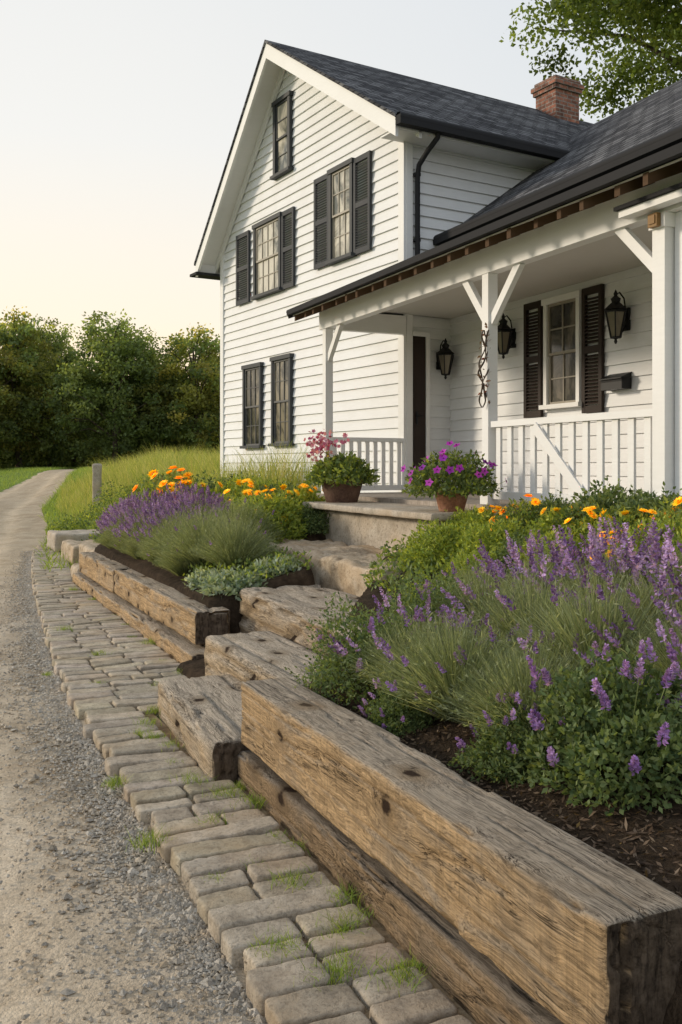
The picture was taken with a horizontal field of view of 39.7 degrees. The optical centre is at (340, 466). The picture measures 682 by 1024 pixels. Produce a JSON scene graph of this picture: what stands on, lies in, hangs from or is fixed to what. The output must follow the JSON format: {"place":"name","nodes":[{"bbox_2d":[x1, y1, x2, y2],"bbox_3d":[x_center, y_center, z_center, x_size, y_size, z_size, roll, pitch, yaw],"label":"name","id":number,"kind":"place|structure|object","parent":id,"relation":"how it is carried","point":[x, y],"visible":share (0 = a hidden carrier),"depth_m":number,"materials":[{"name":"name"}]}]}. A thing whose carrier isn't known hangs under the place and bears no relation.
{"place":"outdoors","nodes":[
{"label":"outdoors","id":0,"kind":"place"},
{"bbox_2d":[0,469,266,1023],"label":"gravel road","id":1,"kind":"structure","parent":0,"point":[22,526],"depth_m":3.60,"materials":[{"name":"gravel"}]},
{"bbox_2d":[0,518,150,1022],"bbox_3d":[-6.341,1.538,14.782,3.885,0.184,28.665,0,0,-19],"label":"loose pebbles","id":2,"kind":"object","parent":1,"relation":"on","point":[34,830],"visible":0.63,"depth_m":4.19,"materials":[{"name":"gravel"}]},
{"bbox_2d":[31,544,476,1023],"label":"cobblestone path","id":3,"kind":"structure","parent":0,"point":[235,911],"depth_m":3.78,"materials":[{"name":"stone"}]},
{"bbox_2d":[41,586,435,996],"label":"path grass tufts","id":4,"kind":"object","parent":3,"relation":"on","point":[341,930],"visible":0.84,"depth_m":3.43,"materials":[{"name":"green plant"}]},
{"bbox_2d":[0,469,681,1023],"bbox_3d":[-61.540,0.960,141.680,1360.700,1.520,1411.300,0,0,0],"label":"ground","id":5,"kind":"structure","parent":0,"point":[300,577],"depth_m":3.31,"materials":[{"name":"soil"}]},
{"bbox_2d":[0,382,23,464],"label":"deciduous tree","id":6,"kind":"object","parent":5,"relation":"on","point":[2,433],"visible":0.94,"depth_m":74.53,"materials":[{"name":"green plant"}]},
{"bbox_2d":[0,323,53,468],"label":"deciduous tree","id":7,"kind":"object","parent":5,"relation":"on","point":[14,343],"visible":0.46,"depth_m":77.09,"materials":[{"name":"green plant"}]},
{"bbox_2d":[0,305,80,468],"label":"deciduous tree","id":8,"kind":"object","parent":5,"relation":"on","point":[33,336],"visible":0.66,"depth_m":78.45,"materials":[{"name":"green plant"}]},
{"bbox_2d":[22,314,92,467],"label":"deciduous tree","id":9,"kind":"object","parent":5,"relation":"on","point":[63,346],"visible":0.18,"depth_m":83.55,"materials":[{"name":"green plant"}]},
{"bbox_2d":[0,466,137,571],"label":"verge grass","id":10,"kind":"structure","parent":5,"relation":"on","point":[47,507],"depth_m":33.24,"materials":[{"name":"green plant"}]},
{"bbox_2d":[47,529,99,551],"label":"stone block","id":11,"kind":"structure","parent":5,"relation":"on","point":[55,538],"depth_m":17.30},
{"bbox_2d":[61,539,96,563],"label":"stone block","id":12,"kind":"structure","parent":5,"relation":"on","point":[70,548],"depth_m":15.48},
{"bbox_2d":[56,347,104,467],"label":"deciduous tree","id":13,"kind":"object","parent":5,"relation":"on","point":[74,464],"visible":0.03,"depth_m":87.51,"materials":[{"name":"green plant"}]},
{"bbox_2d":[92,464,101,503],"bbox_3d":[-6.450,0.470,25.000,0.238,1.106,0.241,0,0,0],"label":"stone post","id":14,"kind":"object","parent":5,"relation":"on","point":[97,477],"visible":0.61,"depth_m":24.89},
{"bbox_2d":[39,308,179,465],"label":"deciduous tree","id":15,"kind":"object","parent":5,"relation":"on","point":[112,368],"visible":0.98,"depth_m":74.53,"materials":[{"name":"green plant"}]},
{"bbox_2d":[0,421,219,468],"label":"undergrowth","id":16,"kind":"object","parent":5,"relation":"on","point":[56,458],"visible":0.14,"depth_m":81.90,"materials":[{"name":"green plant"}]},
{"bbox_2d":[96,492,152,537],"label":"lavender plant","id":17,"kind":"object","parent":5,"relation":"on","point":[112,527],"visible":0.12,"depth_m":12.11,"materials":[{"name":"purple plant"}]},
{"bbox_2d":[96,488,170,548],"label":"lavender plant","id":18,"kind":"object","parent":5,"relation":"on","point":[106,522],"visible":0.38,"depth_m":11.35,"materials":[{"name":"purple plant"}]},
{"bbox_2d":[88,319,181,461],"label":"deciduous tree","id":19,"kind":"object","parent":5,"relation":"on","point":[150,338],"visible":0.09,"depth_m":79.30,"materials":[{"name":"green plant"}]},
{"bbox_2d":[45,469,225,542],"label":"bank weeds","id":20,"kind":"object","parent":5,"relation":"on","point":[78,523],"visible":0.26,"depth_m":21.17,"materials":[{"name":"green plant"}]},
{"bbox_2d":[72,572,204,662],"bbox_3d":[-2.270,1.564,10.098,0.302,0.277,6.164,0,0,-24],"label":"retaining wall timber","id":21,"kind":"object","parent":5,"relation":"on","point":[175,645],"visible":0.42,"depth_m":8.86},
{"bbox_2d":[79,552,129,592],"bbox_3d":[-2.900,1.282,11.692,0.317,0.293,2.339,0,0,-25],"label":"retaining wall timber","id":22,"kind":"object","parent":21,"relation":"on","point":[98,568],"visible":0.66,"depth_m":11.41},
{"bbox_2d":[114,569,229,644],"bbox_3d":[-1.709,1.278,9.054,0.308,0.286,3.410,0,0,-24],"label":"retaining wall timber","id":23,"kind":"object","parent":21,"relation":"on","point":[195,622],"visible":0.87,"depth_m":8.22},
{"bbox_2d":[113,492,194,552],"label":"lavender plant","id":24,"kind":"object","parent":5,"relation":"on","point":[145,519],"visible":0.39,"depth_m":10.56,"materials":[{"name":"purple plant"}]},
{"bbox_2d":[140,475,191,506],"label":"marigold plant","id":25,"kind":"object","parent":5,"relation":"on","point":[161,485],"visible":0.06,"depth_m":12.77,"materials":[{"name":"orange plant"}]},
{"bbox_2d":[116,322,219,456],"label":"deciduous tree","id":26,"kind":"object","parent":5,"relation":"on","point":[195,400],"visible":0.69,"depth_m":75.88,"materials":[{"name":"green plant"}]},
{"bbox_2d":[134,481,206,523],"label":"lavender plant","id":27,"kind":"object","parent":5,"relation":"on","point":[183,486],"visible":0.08,"depth_m":11.80,"materials":[{"name":"purple plant"}]},
{"bbox_2d":[131,468,211,501],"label":"marigold plant","id":28,"kind":"object","parent":5,"relation":"on","point":[184,475],"visible":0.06,"depth_m":13.27,"materials":[{"name":"orange plant"}]},
{"bbox_2d":[136,508,210,556],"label":"lavender plant","id":29,"kind":"object","parent":5,"relation":"on","point":[149,547],"visible":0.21,"depth_m":9.84,"materials":[{"name":"green plant"}]},
{"bbox_2d":[149,539,197,575],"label":"lavender plant","id":30,"kind":"object","parent":5,"relation":"on","point":[173,566],"visible":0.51,"depth_m":9.18,"materials":[{"name":"green plant"}]},
{"bbox_2d":[52,435,320,540],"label":"tall grass","id":31,"kind":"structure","parent":5,"relation":"on","point":[126,472],"depth_m":24.06,"materials":[{"name":"green plant"}]},
{"bbox_2d":[148,484,230,530],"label":"lavender plant","id":32,"kind":"object","parent":5,"relation":"on","point":[192,502],"visible":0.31,"depth_m":10.39,"materials":[{"name":"purple plant"}]},
{"bbox_2d":[155,484,234,527],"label":"lavender plant","id":33,"kind":"object","parent":5,"relation":"on","point":[210,495],"visible":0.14,"depth_m":11.04,"materials":[{"name":"purple plant"}]},
{"bbox_2d":[166,479,225,502],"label":"marigold plant","id":34,"kind":"object","parent":5,"relation":"on","point":[172,484],"visible":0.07,"depth_m":12.84,"materials":[{"name":"orange plant"}]},
{"bbox_2d":[157,674,249,785],"bbox_3d":[-0.668,1.534,5.508,0.554,0.337,1.542,0,0,-21],"label":"timber step","id":35,"kind":"object","parent":5,"relation":"on","point":[201,717],"visible":0.48,"depth_m":5.32,"materials":[{"name":"wood"}]},
{"bbox_2d":[184,566,222,589],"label":"lambs ear plant","id":36,"kind":"object","parent":5,"relation":"on","point":[193,581],"visible":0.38,"depth_m":8.37,"materials":[{"name":"green plant"}]},
{"bbox_2d":[148,506,259,568],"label":"lavender plant","id":37,"kind":"object","parent":5,"relation":"on","point":[192,535],"visible":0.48,"depth_m":9.14,"materials":[{"name":"green plant"}]},
{"bbox_2d":[195,565,267,600],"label":"lambs ear plant","id":38,"kind":"object","parent":5,"relation":"on","point":[214,583],"visible":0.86,"depth_m":7.90,"materials":[{"name":"green plant"}]},
{"bbox_2d":[188,512,280,569],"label":"lavender plant","id":39,"kind":"object","parent":5,"relation":"on","point":[233,545],"visible":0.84,"depth_m":8.71,"materials":[{"name":"green plant"}]},
{"bbox_2d":[196,495,283,542],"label":"lavender plant","id":40,"kind":"object","parent":5,"relation":"on","point":[242,510],"visible":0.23,"depth_m":9.74,"materials":[{"name":"green plant"}]},
{"bbox_2d":[222,476,268,498],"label":"marigold plant","id":41,"kind":"object","parent":5,"relation":"on","point":[248,484],"visible":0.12,"depth_m":12.27,"materials":[{"name":"orange plant"}]},
{"bbox_2d":[204,631,322,687],"bbox_3d":[-0.326,1.400,5.935,0.537,0.416,1.999,0,0,-25],"label":"timber step","id":42,"kind":"object","parent":5,"relation":"on","point":[256,655],"visible":0.33,"depth_m":6.17,"materials":[{"name":"wood"}]},
{"bbox_2d":[240,509,289,543],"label":"garden shrub","id":43,"kind":"object","parent":5,"relation":"on","point":[272,524],"visible":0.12,"depth_m":9.87,"materials":[{"name":"green plant"}]},
{"bbox_2d":[230,489,310,542],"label":"garden shrub","id":44,"kind":"object","parent":5,"relation":"on","point":[293,528],"visible":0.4,"depth_m":10.13,"materials":[{"name":"green plant"}]},
{"bbox_2d":[248,553,304,578],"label":"lambs ear plant","id":45,"kind":"object","parent":5,"relation":"on","point":[273,570],"visible":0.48,"depth_m":8.18,"materials":[{"name":"green plant"}]},
{"bbox_2d":[254,488,318,531],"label":"marigold plant","id":46,"kind":"object","parent":5,"relation":"on","point":[291,494],"visible":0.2,"depth_m":10.60,"materials":[{"name":"green plant"}]},
{"bbox_2d":[276,483,324,501],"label":"marigold plant","id":47,"kind":"object","parent":5,"relation":"on","point":[304,488],"visible":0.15,"depth_m":11.10,"materials":[{"name":"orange plant"}]},
{"bbox_2d":[239,585,378,655],"bbox_3d":[-0.059,1.254,6.919,0.764,0.526,2.290,0,0,-23],"label":"timber step","id":48,"kind":"object","parent":5,"relation":"on","point":[284,611],"visible":0.3,"depth_m":7.09,"materials":[{"name":"wood"}]},
{"bbox_2d":[289,500,330,534],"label":"garden shrub","id":49,"kind":"object","parent":5,"relation":"on","point":[315,515],"visible":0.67,"depth_m":10.32,"materials":[{"name":"green plant"}]},
{"bbox_2d":[268,538,414,596],"bbox_3d":[0.091,1.052,8.770,0.940,0.589,2.979,0,0,-24],"label":"stone step","id":50,"kind":"object","parent":5,"relation":"on","point":[340,566],"visible":0.31,"depth_m":8.25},
{"bbox_2d":[284,592,437,711],"bbox_3d":[0.127,0.897,4.749,0.861,0.529,0.858,0,0,-25],"label":"catmint plant","id":51,"kind":"object","parent":5,"relation":"on","point":[325,675],"visible":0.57,"depth_m":4.66,"materials":[{"name":"green plant"}]},
{"bbox_2d":[99,517,663,640],"bbox_3d":[0.048,0.951,8.525,2.529,1.173,12.580,0,0,-24],"label":"ground cover","id":52,"kind":"object","parent":5,"relation":"on","point":[408,573],"visible":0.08,"depth_m":7.61,"materials":[{"name":"green plant"}]},
{"bbox_2d":[358,676,439,737],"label":"catmint plant","id":53,"kind":"object","parent":5,"relation":"on","point":[383,711],"visible":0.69,"depth_m":4.06,"materials":[{"name":"green plant"}]},
{"bbox_2d":[238,750,563,1023],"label":"retaining wall timber","id":54,"kind":"object","parent":5,"relation":"on","point":[477,986],"visible":0.51,"depth_m":3.13,"materials":[{"name":"wood"}]},
{"bbox_2d":[241,677,681,1023],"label":"retaining wall timber","id":55,"kind":"object","parent":54,"relation":"on","point":[564,927],"visible":1,"depth_m":2.73,"materials":[{"name":"wood"}]},
{"bbox_2d":[302,501,505,552],"bbox_3d":[0.528,0.752,9.478,0.814,0.722,2.954,0,0,-24],"label":"porch landing","id":56,"kind":"object","parent":5,"relation":"on","point":[376,524],"visible":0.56,"depth_m":9.30,"materials":[{"name":"stone"}]},
{"bbox_2d":[303,429,380,502],"bbox_3d":[0.017,-0.017,10.555,0.882,0.835,0.885,0,0,0],"label":"flower pot","id":57,"kind":"object","parent":56,"relation":"on","point":[340,478],"visible":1,"depth_m":10.37,"materials":[{"name":"brown ceramic"}]},
{"bbox_2d":[400,441,506,511],"bbox_3d":[0.996,0.081,8.366,0.943,0.628,0.868,0,0,0],"label":"flower pot","id":58,"kind":"object","parent":56,"relation":"on","point":[452,473],"visible":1,"depth_m":8.20,"materials":[{"name":"ceramic"}]},
{"bbox_2d":[327,587,514,689],"bbox_3d":[0.394,0.837,4.476,0.849,0.503,0.764,0,0,-15],"label":"lavender plant","id":59,"kind":"object","parent":5,"relation":"on","point":[398,632],"visible":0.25,"depth_m":4.42,"materials":[{"name":"green plant"}]},
{"bbox_2d":[352,574,490,653],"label":"catmint plant","id":60,"kind":"object","parent":5,"relation":"on","point":[409,598],"visible":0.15,"depth_m":5.05,"materials":[{"name":"green plant"}]},
{"bbox_2d":[190,40,681,513],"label":"farmhouse","id":61,"kind":"object","parent":5,"relation":"on","point":[378,249],"visible":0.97,"depth_m":13.00,"materials":[{"name":"white paint"}]},
{"bbox_2d":[240,362,264,448],"bbox_3d":[-1.593,-1.090,17.064,0.145,1.520,0.820,0,0,-31],"label":"window","id":62,"kind":"structure","parent":61,"relation":"in","point":[252,374],"depth_m":17.08,"materials":[{"name":"black glass"}]},
{"bbox_2d":[250,212,283,299],"bbox_3d":[-1.282,-3.665,16.539,0.145,1.330,1.140,0,0,-31],"label":"window","id":63,"kind":"structure","parent":61,"relation":"in","point":[267,232],"depth_m":16.54,"materials":[{"name":"grey glass"}]},
{"bbox_2d":[268,353,294,446],"bbox_3d":[-1.006,-1.120,16.075,0.145,1.540,0.780,0,0,-31],"label":"window","id":64,"kind":"structure","parent":61,"relation":"in","point":[282,408],"depth_m":16.07,"materials":[{"name":"black glass"}]},
{"bbox_2d":[270,90,293,180],"bbox_3d":[-0.993,-5.610,16.053,0.145,1.320,0.690,0,0,-31],"label":"window","id":65,"kind":"structure","parent":61,"relation":"in","point":[282,106],"depth_m":16.04,"materials":[{"name":"black glass"}]},
{"bbox_2d":[325,157,356,265],"bbox_3d":[0.009,-3.860,14.367,0.145,1.460,0.770,0,0,-31],"label":"window","id":66,"kind":"structure","parent":61,"relation":"in","point":[340,177],"depth_m":14.41,"materials":[{"name":"grey glass"}]},
{"bbox_2d":[412,331,429,490],"bbox_3d":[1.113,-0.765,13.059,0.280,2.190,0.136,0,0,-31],"label":"door","id":67,"kind":"structure","parent":61,"relation":"in","point":[421,340],"depth_m":13.07,"materials":[{"name":"brown paint"}]},
{"bbox_2d":[477,322,490,407],"bbox_3d":[1.329,-0.942,8.793,0.142,0.790,0.135,0,0,0],"label":"wrought iron ornament","id":68,"kind":"object","parent":61,"relation":"attached to","point":[479,369],"visible":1,"depth_m":8.79,"materials":[{"name":"black metal"}]},
{"bbox_2d":[539,290,581,409],"bbox_3d":[2.577,-1.335,10.984,0.145,1.310,0.740,0,0,-24],"label":"window","id":69,"kind":"structure","parent":61,"relation":"in","point":[562,314],"depth_m":10.98,"materials":[{"name":"white paint"}]},
{"bbox_2d":[599,372,631,390],"bbox_3d":[2.922,-0.910,10.076,0.150,0.180,0.350,0,0,-24],"label":"mailbox","id":70,"kind":"object","parent":61,"relation":"attached to","point":[615,382],"visible":1,"depth_m":10.00,"materials":[{"name":"black metal"}]},
{"bbox_2d":[398,518,478,573],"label":"garden shrub","id":71,"kind":"object","parent":5,"relation":"on","point":[445,536],"visible":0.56,"depth_m":7.25,"materials":[{"name":"green plant"}]},
{"bbox_2d":[411,569,491,628],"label":"catmint plant","id":72,"kind":"object","parent":5,"relation":"on","point":[437,583],"visible":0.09,"depth_m":5.43,"materials":[{"name":"green plant"}]},
{"bbox_2d":[368,604,543,721],"bbox_3d":[0.503,0.848,4.114,0.799,0.485,0.862,0,0,-11],"label":"lavender plant","id":73,"kind":"object","parent":5,"relation":"on","point":[434,680],"visible":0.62,"depth_m":4.02,"materials":[{"name":"green plant"}]},
{"bbox_2d":[442,506,479,538],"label":"garden shrub","id":74,"kind":"object","parent":5,"relation":"on","point":[463,515],"visible":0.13,"depth_m":7.96,"materials":[{"name":"green plant"}]},
{"bbox_2d":[443,547,507,586],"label":"garden shrub","id":75,"kind":"object","parent":5,"relation":"on","point":[458,562],"visible":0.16,"depth_m":6.41,"materials":[{"name":"green plant"}]},
{"bbox_2d":[436,558,518,591],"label":"lavender plant","id":76,"kind":"object","parent":5,"relation":"on","point":[470,573],"visible":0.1,"depth_m":5.85,"materials":[{"name":"green plant"}]},
{"bbox_2d":[455,503,506,533],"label":"marigold plant","id":77,"kind":"object","parent":5,"relation":"on","point":[484,515],"visible":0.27,"depth_m":7.72,"materials":[{"name":"green plant"}]},
{"bbox_2d":[406,560,562,646],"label":"lavender plant","id":78,"kind":"object","parent":5,"relation":"on","point":[478,590],"visible":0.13,"depth_m":5.00,"materials":[{"name":"green plant"}]},
{"bbox_2d":[444,516,529,569],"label":"garden shrub","id":79,"kind":"object","parent":5,"relation":"on","point":[487,536],"visible":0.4,"depth_m":6.89,"materials":[{"name":"green plant"}]},
{"bbox_2d":[305,662,681,897],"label":"bark mulch","id":80,"kind":"object","parent":5,"relation":"on","point":[647,871],"visible":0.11,"depth_m":3.03,"materials":[{"name":"brown plant"}]},
{"bbox_2d":[484,528,548,576],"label":"garden shrub","id":81,"kind":"object","parent":5,"relation":"on","point":[502,550],"visible":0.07,"depth_m":6.44,"materials":[{"name":"green plant"}]},
{"bbox_2d":[418,625,618,740],"bbox_3d":[0.750,0.872,3.738,0.815,0.458,0.755,0,0,-38],"label":"lavender plant","id":82,"kind":"object","parent":5,"relation":"on","point":[524,686],"visible":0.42,"depth_m":3.69,"materials":[{"name":"green plant"}]},
{"bbox_2d":[447,689,589,787],"bbox_3d":[0.689,1.007,3.564,0.532,0.310,0.489,0,0,33],"label":"catmint plant","id":83,"kind":"object","parent":5,"relation":"on","point":[502,743],"visible":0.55,"depth_m":3.49,"materials":[{"name":"green plant"}]},
{"bbox_2d":[489,493,550,546],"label":"marigold plant","id":84,"kind":"object","parent":5,"relation":"on","point":[527,506],"visible":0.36,"depth_m":7.25,"materials":[{"name":"green plant"}]},
{"bbox_2d":[472,530,592,603],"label":"lavender plant","id":85,"kind":"object","parent":5,"relation":"on","point":[530,551],"visible":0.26,"depth_m":5.40,"materials":[{"name":"purple plant"}]},
{"bbox_2d":[435,551,634,662],"bbox_3d":[0.914,0.695,4.588,0.998,0.592,0.899,0,0,39],"label":"lavender plant","id":86,"kind":"object","parent":5,"relation":"on","point":[495,618],"visible":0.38,"depth_m":4.55,"materials":[{"name":"green plant"}]},
{"bbox_2d":[497,532,588,593],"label":"lavender plant","id":87,"kind":"object","parent":5,"relation":"on","point":[537,557],"visible":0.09,"depth_m":5.78,"materials":[{"name":"purple plant"}]},
{"bbox_2d":[513,490,575,529],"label":"garden shrub","id":88,"kind":"object","parent":5,"relation":"on","point":[557,502],"visible":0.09,"depth_m":7.34,"materials":[{"name":"green plant"}]},
{"bbox_2d":[521,504,580,537],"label":"marigold plant","id":89,"kind":"object","parent":5,"relation":"on","point":[551,517],"visible":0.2,"depth_m":6.83,"materials":[{"name":"green plant"}]},
{"bbox_2d":[505,527,598,573],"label":"garden shrub","id":90,"kind":"object","parent":5,"relation":"on","point":[551,537],"visible":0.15,"depth_m":6.13,"materials":[{"name":"green plant"}]},
{"bbox_2d":[489,567,681,699],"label":"lavender plant","id":91,"kind":"object","parent":5,"relation":"on","point":[573,626],"visible":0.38,"depth_m":4.00,"materials":[{"name":"green plant"}]},
{"bbox_2d":[499,0,681,120],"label":"deciduous tree","id":92,"kind":"object","parent":5,"relation":"on","point":[634,13],"visible":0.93,"depth_m":24.29,"materials":[{"name":"green plant"}]},
{"bbox_2d":[564,503,618,543],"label":"marigold plant","id":93,"kind":"object","parent":5,"relation":"on","point":[592,514],"visible":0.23,"depth_m":6.50,"materials":[{"name":"green plant"}]},
{"bbox_2d":[507,517,677,612],"bbox_3d":[1.321,0.584,5.016,0.853,0.620,0.854,0,0,-41],"label":"lavender plant","id":94,"kind":"object","parent":5,"relation":"on","point":[591,540],"visible":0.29,"depth_m":4.99,"materials":[{"name":"purple plant"}]},
{"bbox_2d":[504,639,681,815],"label":"catmint plant","id":95,"kind":"object","parent":5,"relation":"on","point":[619,733],"visible":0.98,"depth_m":3.19,"materials":[{"name":"green plant"}]},
{"bbox_2d":[540,475,650,539],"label":"garden shrub","id":96,"kind":"object","parent":5,"relation":"on","point":[607,495],"visible":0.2,"depth_m":6.75,"materials":[{"name":"green plant"}]},
{"bbox_2d":[556,521,681,646],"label":"lavender plant","id":97,"kind":"object","parent":5,"relation":"on","point":[667,558],"visible":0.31,"depth_m":4.38,"materials":[{"name":"purple plant"}]},
{"bbox_2d":[558,516,681,593],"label":"lavender plant","id":98,"kind":"object","parent":5,"relation":"on","point":[649,533],"visible":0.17,"depth_m":5.41,"materials":[{"name":"purple plant"}]},
{"bbox_2d":[581,505,671,555],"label":"marigold plant","id":99,"kind":"object","parent":5,"relation":"on","point":[626,517],"visible":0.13,"depth_m":6.12,"materials":[{"name":"green plant"}]},
{"bbox_2d":[573,589,681,699],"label":"lavender plant","id":100,"kind":"object","parent":5,"relation":"on","point":[651,650],"visible":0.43,"depth_m":3.66,"materials":[{"name":"purple plant"}]},
{"bbox_2d":[602,481,681,524],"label":"garden shrub","id":101,"kind":"object","parent":5,"relation":"on","point":[636,501],"visible":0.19,"depth_m":6.35,"materials":[{"name":"green plant"}]},
{"bbox_2d":[613,628,681,764],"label":"catmint plant","id":102,"kind":"object","parent":5,"relation":"on","point":[677,683],"visible":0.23,"depth_m":3.39,"materials":[{"name":"green plant"}]},
{"bbox_2d":[616,508,681,573],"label":"garden shrub","id":103,"kind":"object","parent":5,"relation":"on","point":[667,521],"visible":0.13,"depth_m":5.51,"materials":[{"name":"green plant"}]},
{"bbox_2d":[622,537,681,594],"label":"lavender plant","id":104,"kind":"object","parent":5,"relation":"on","point":[675,571],"visible":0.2,"depth_m":4.86,"materials":[{"name":"purple plant"}]},
{"bbox_2d":[638,534,681,637],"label":"lavender plant","id":105,"kind":"object","parent":5,"relation":"on","point":[676,590],"visible":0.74,"depth_m":4.03,"materials":[{"name":"purple plant"}]},
{"bbox_2d":[645,494,681,549],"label":"marigold plant","id":106,"kind":"object","parent":5,"relation":"on","point":[676,501],"visible":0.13,"depth_m":5.82,"materials":[{"name":"green plant"}]},
{"bbox_2d":[0,0,681,377],"label":"sky","id":107,"kind":"structure","parent":0,"point":[119,119],"materials":[{"name":"white"}]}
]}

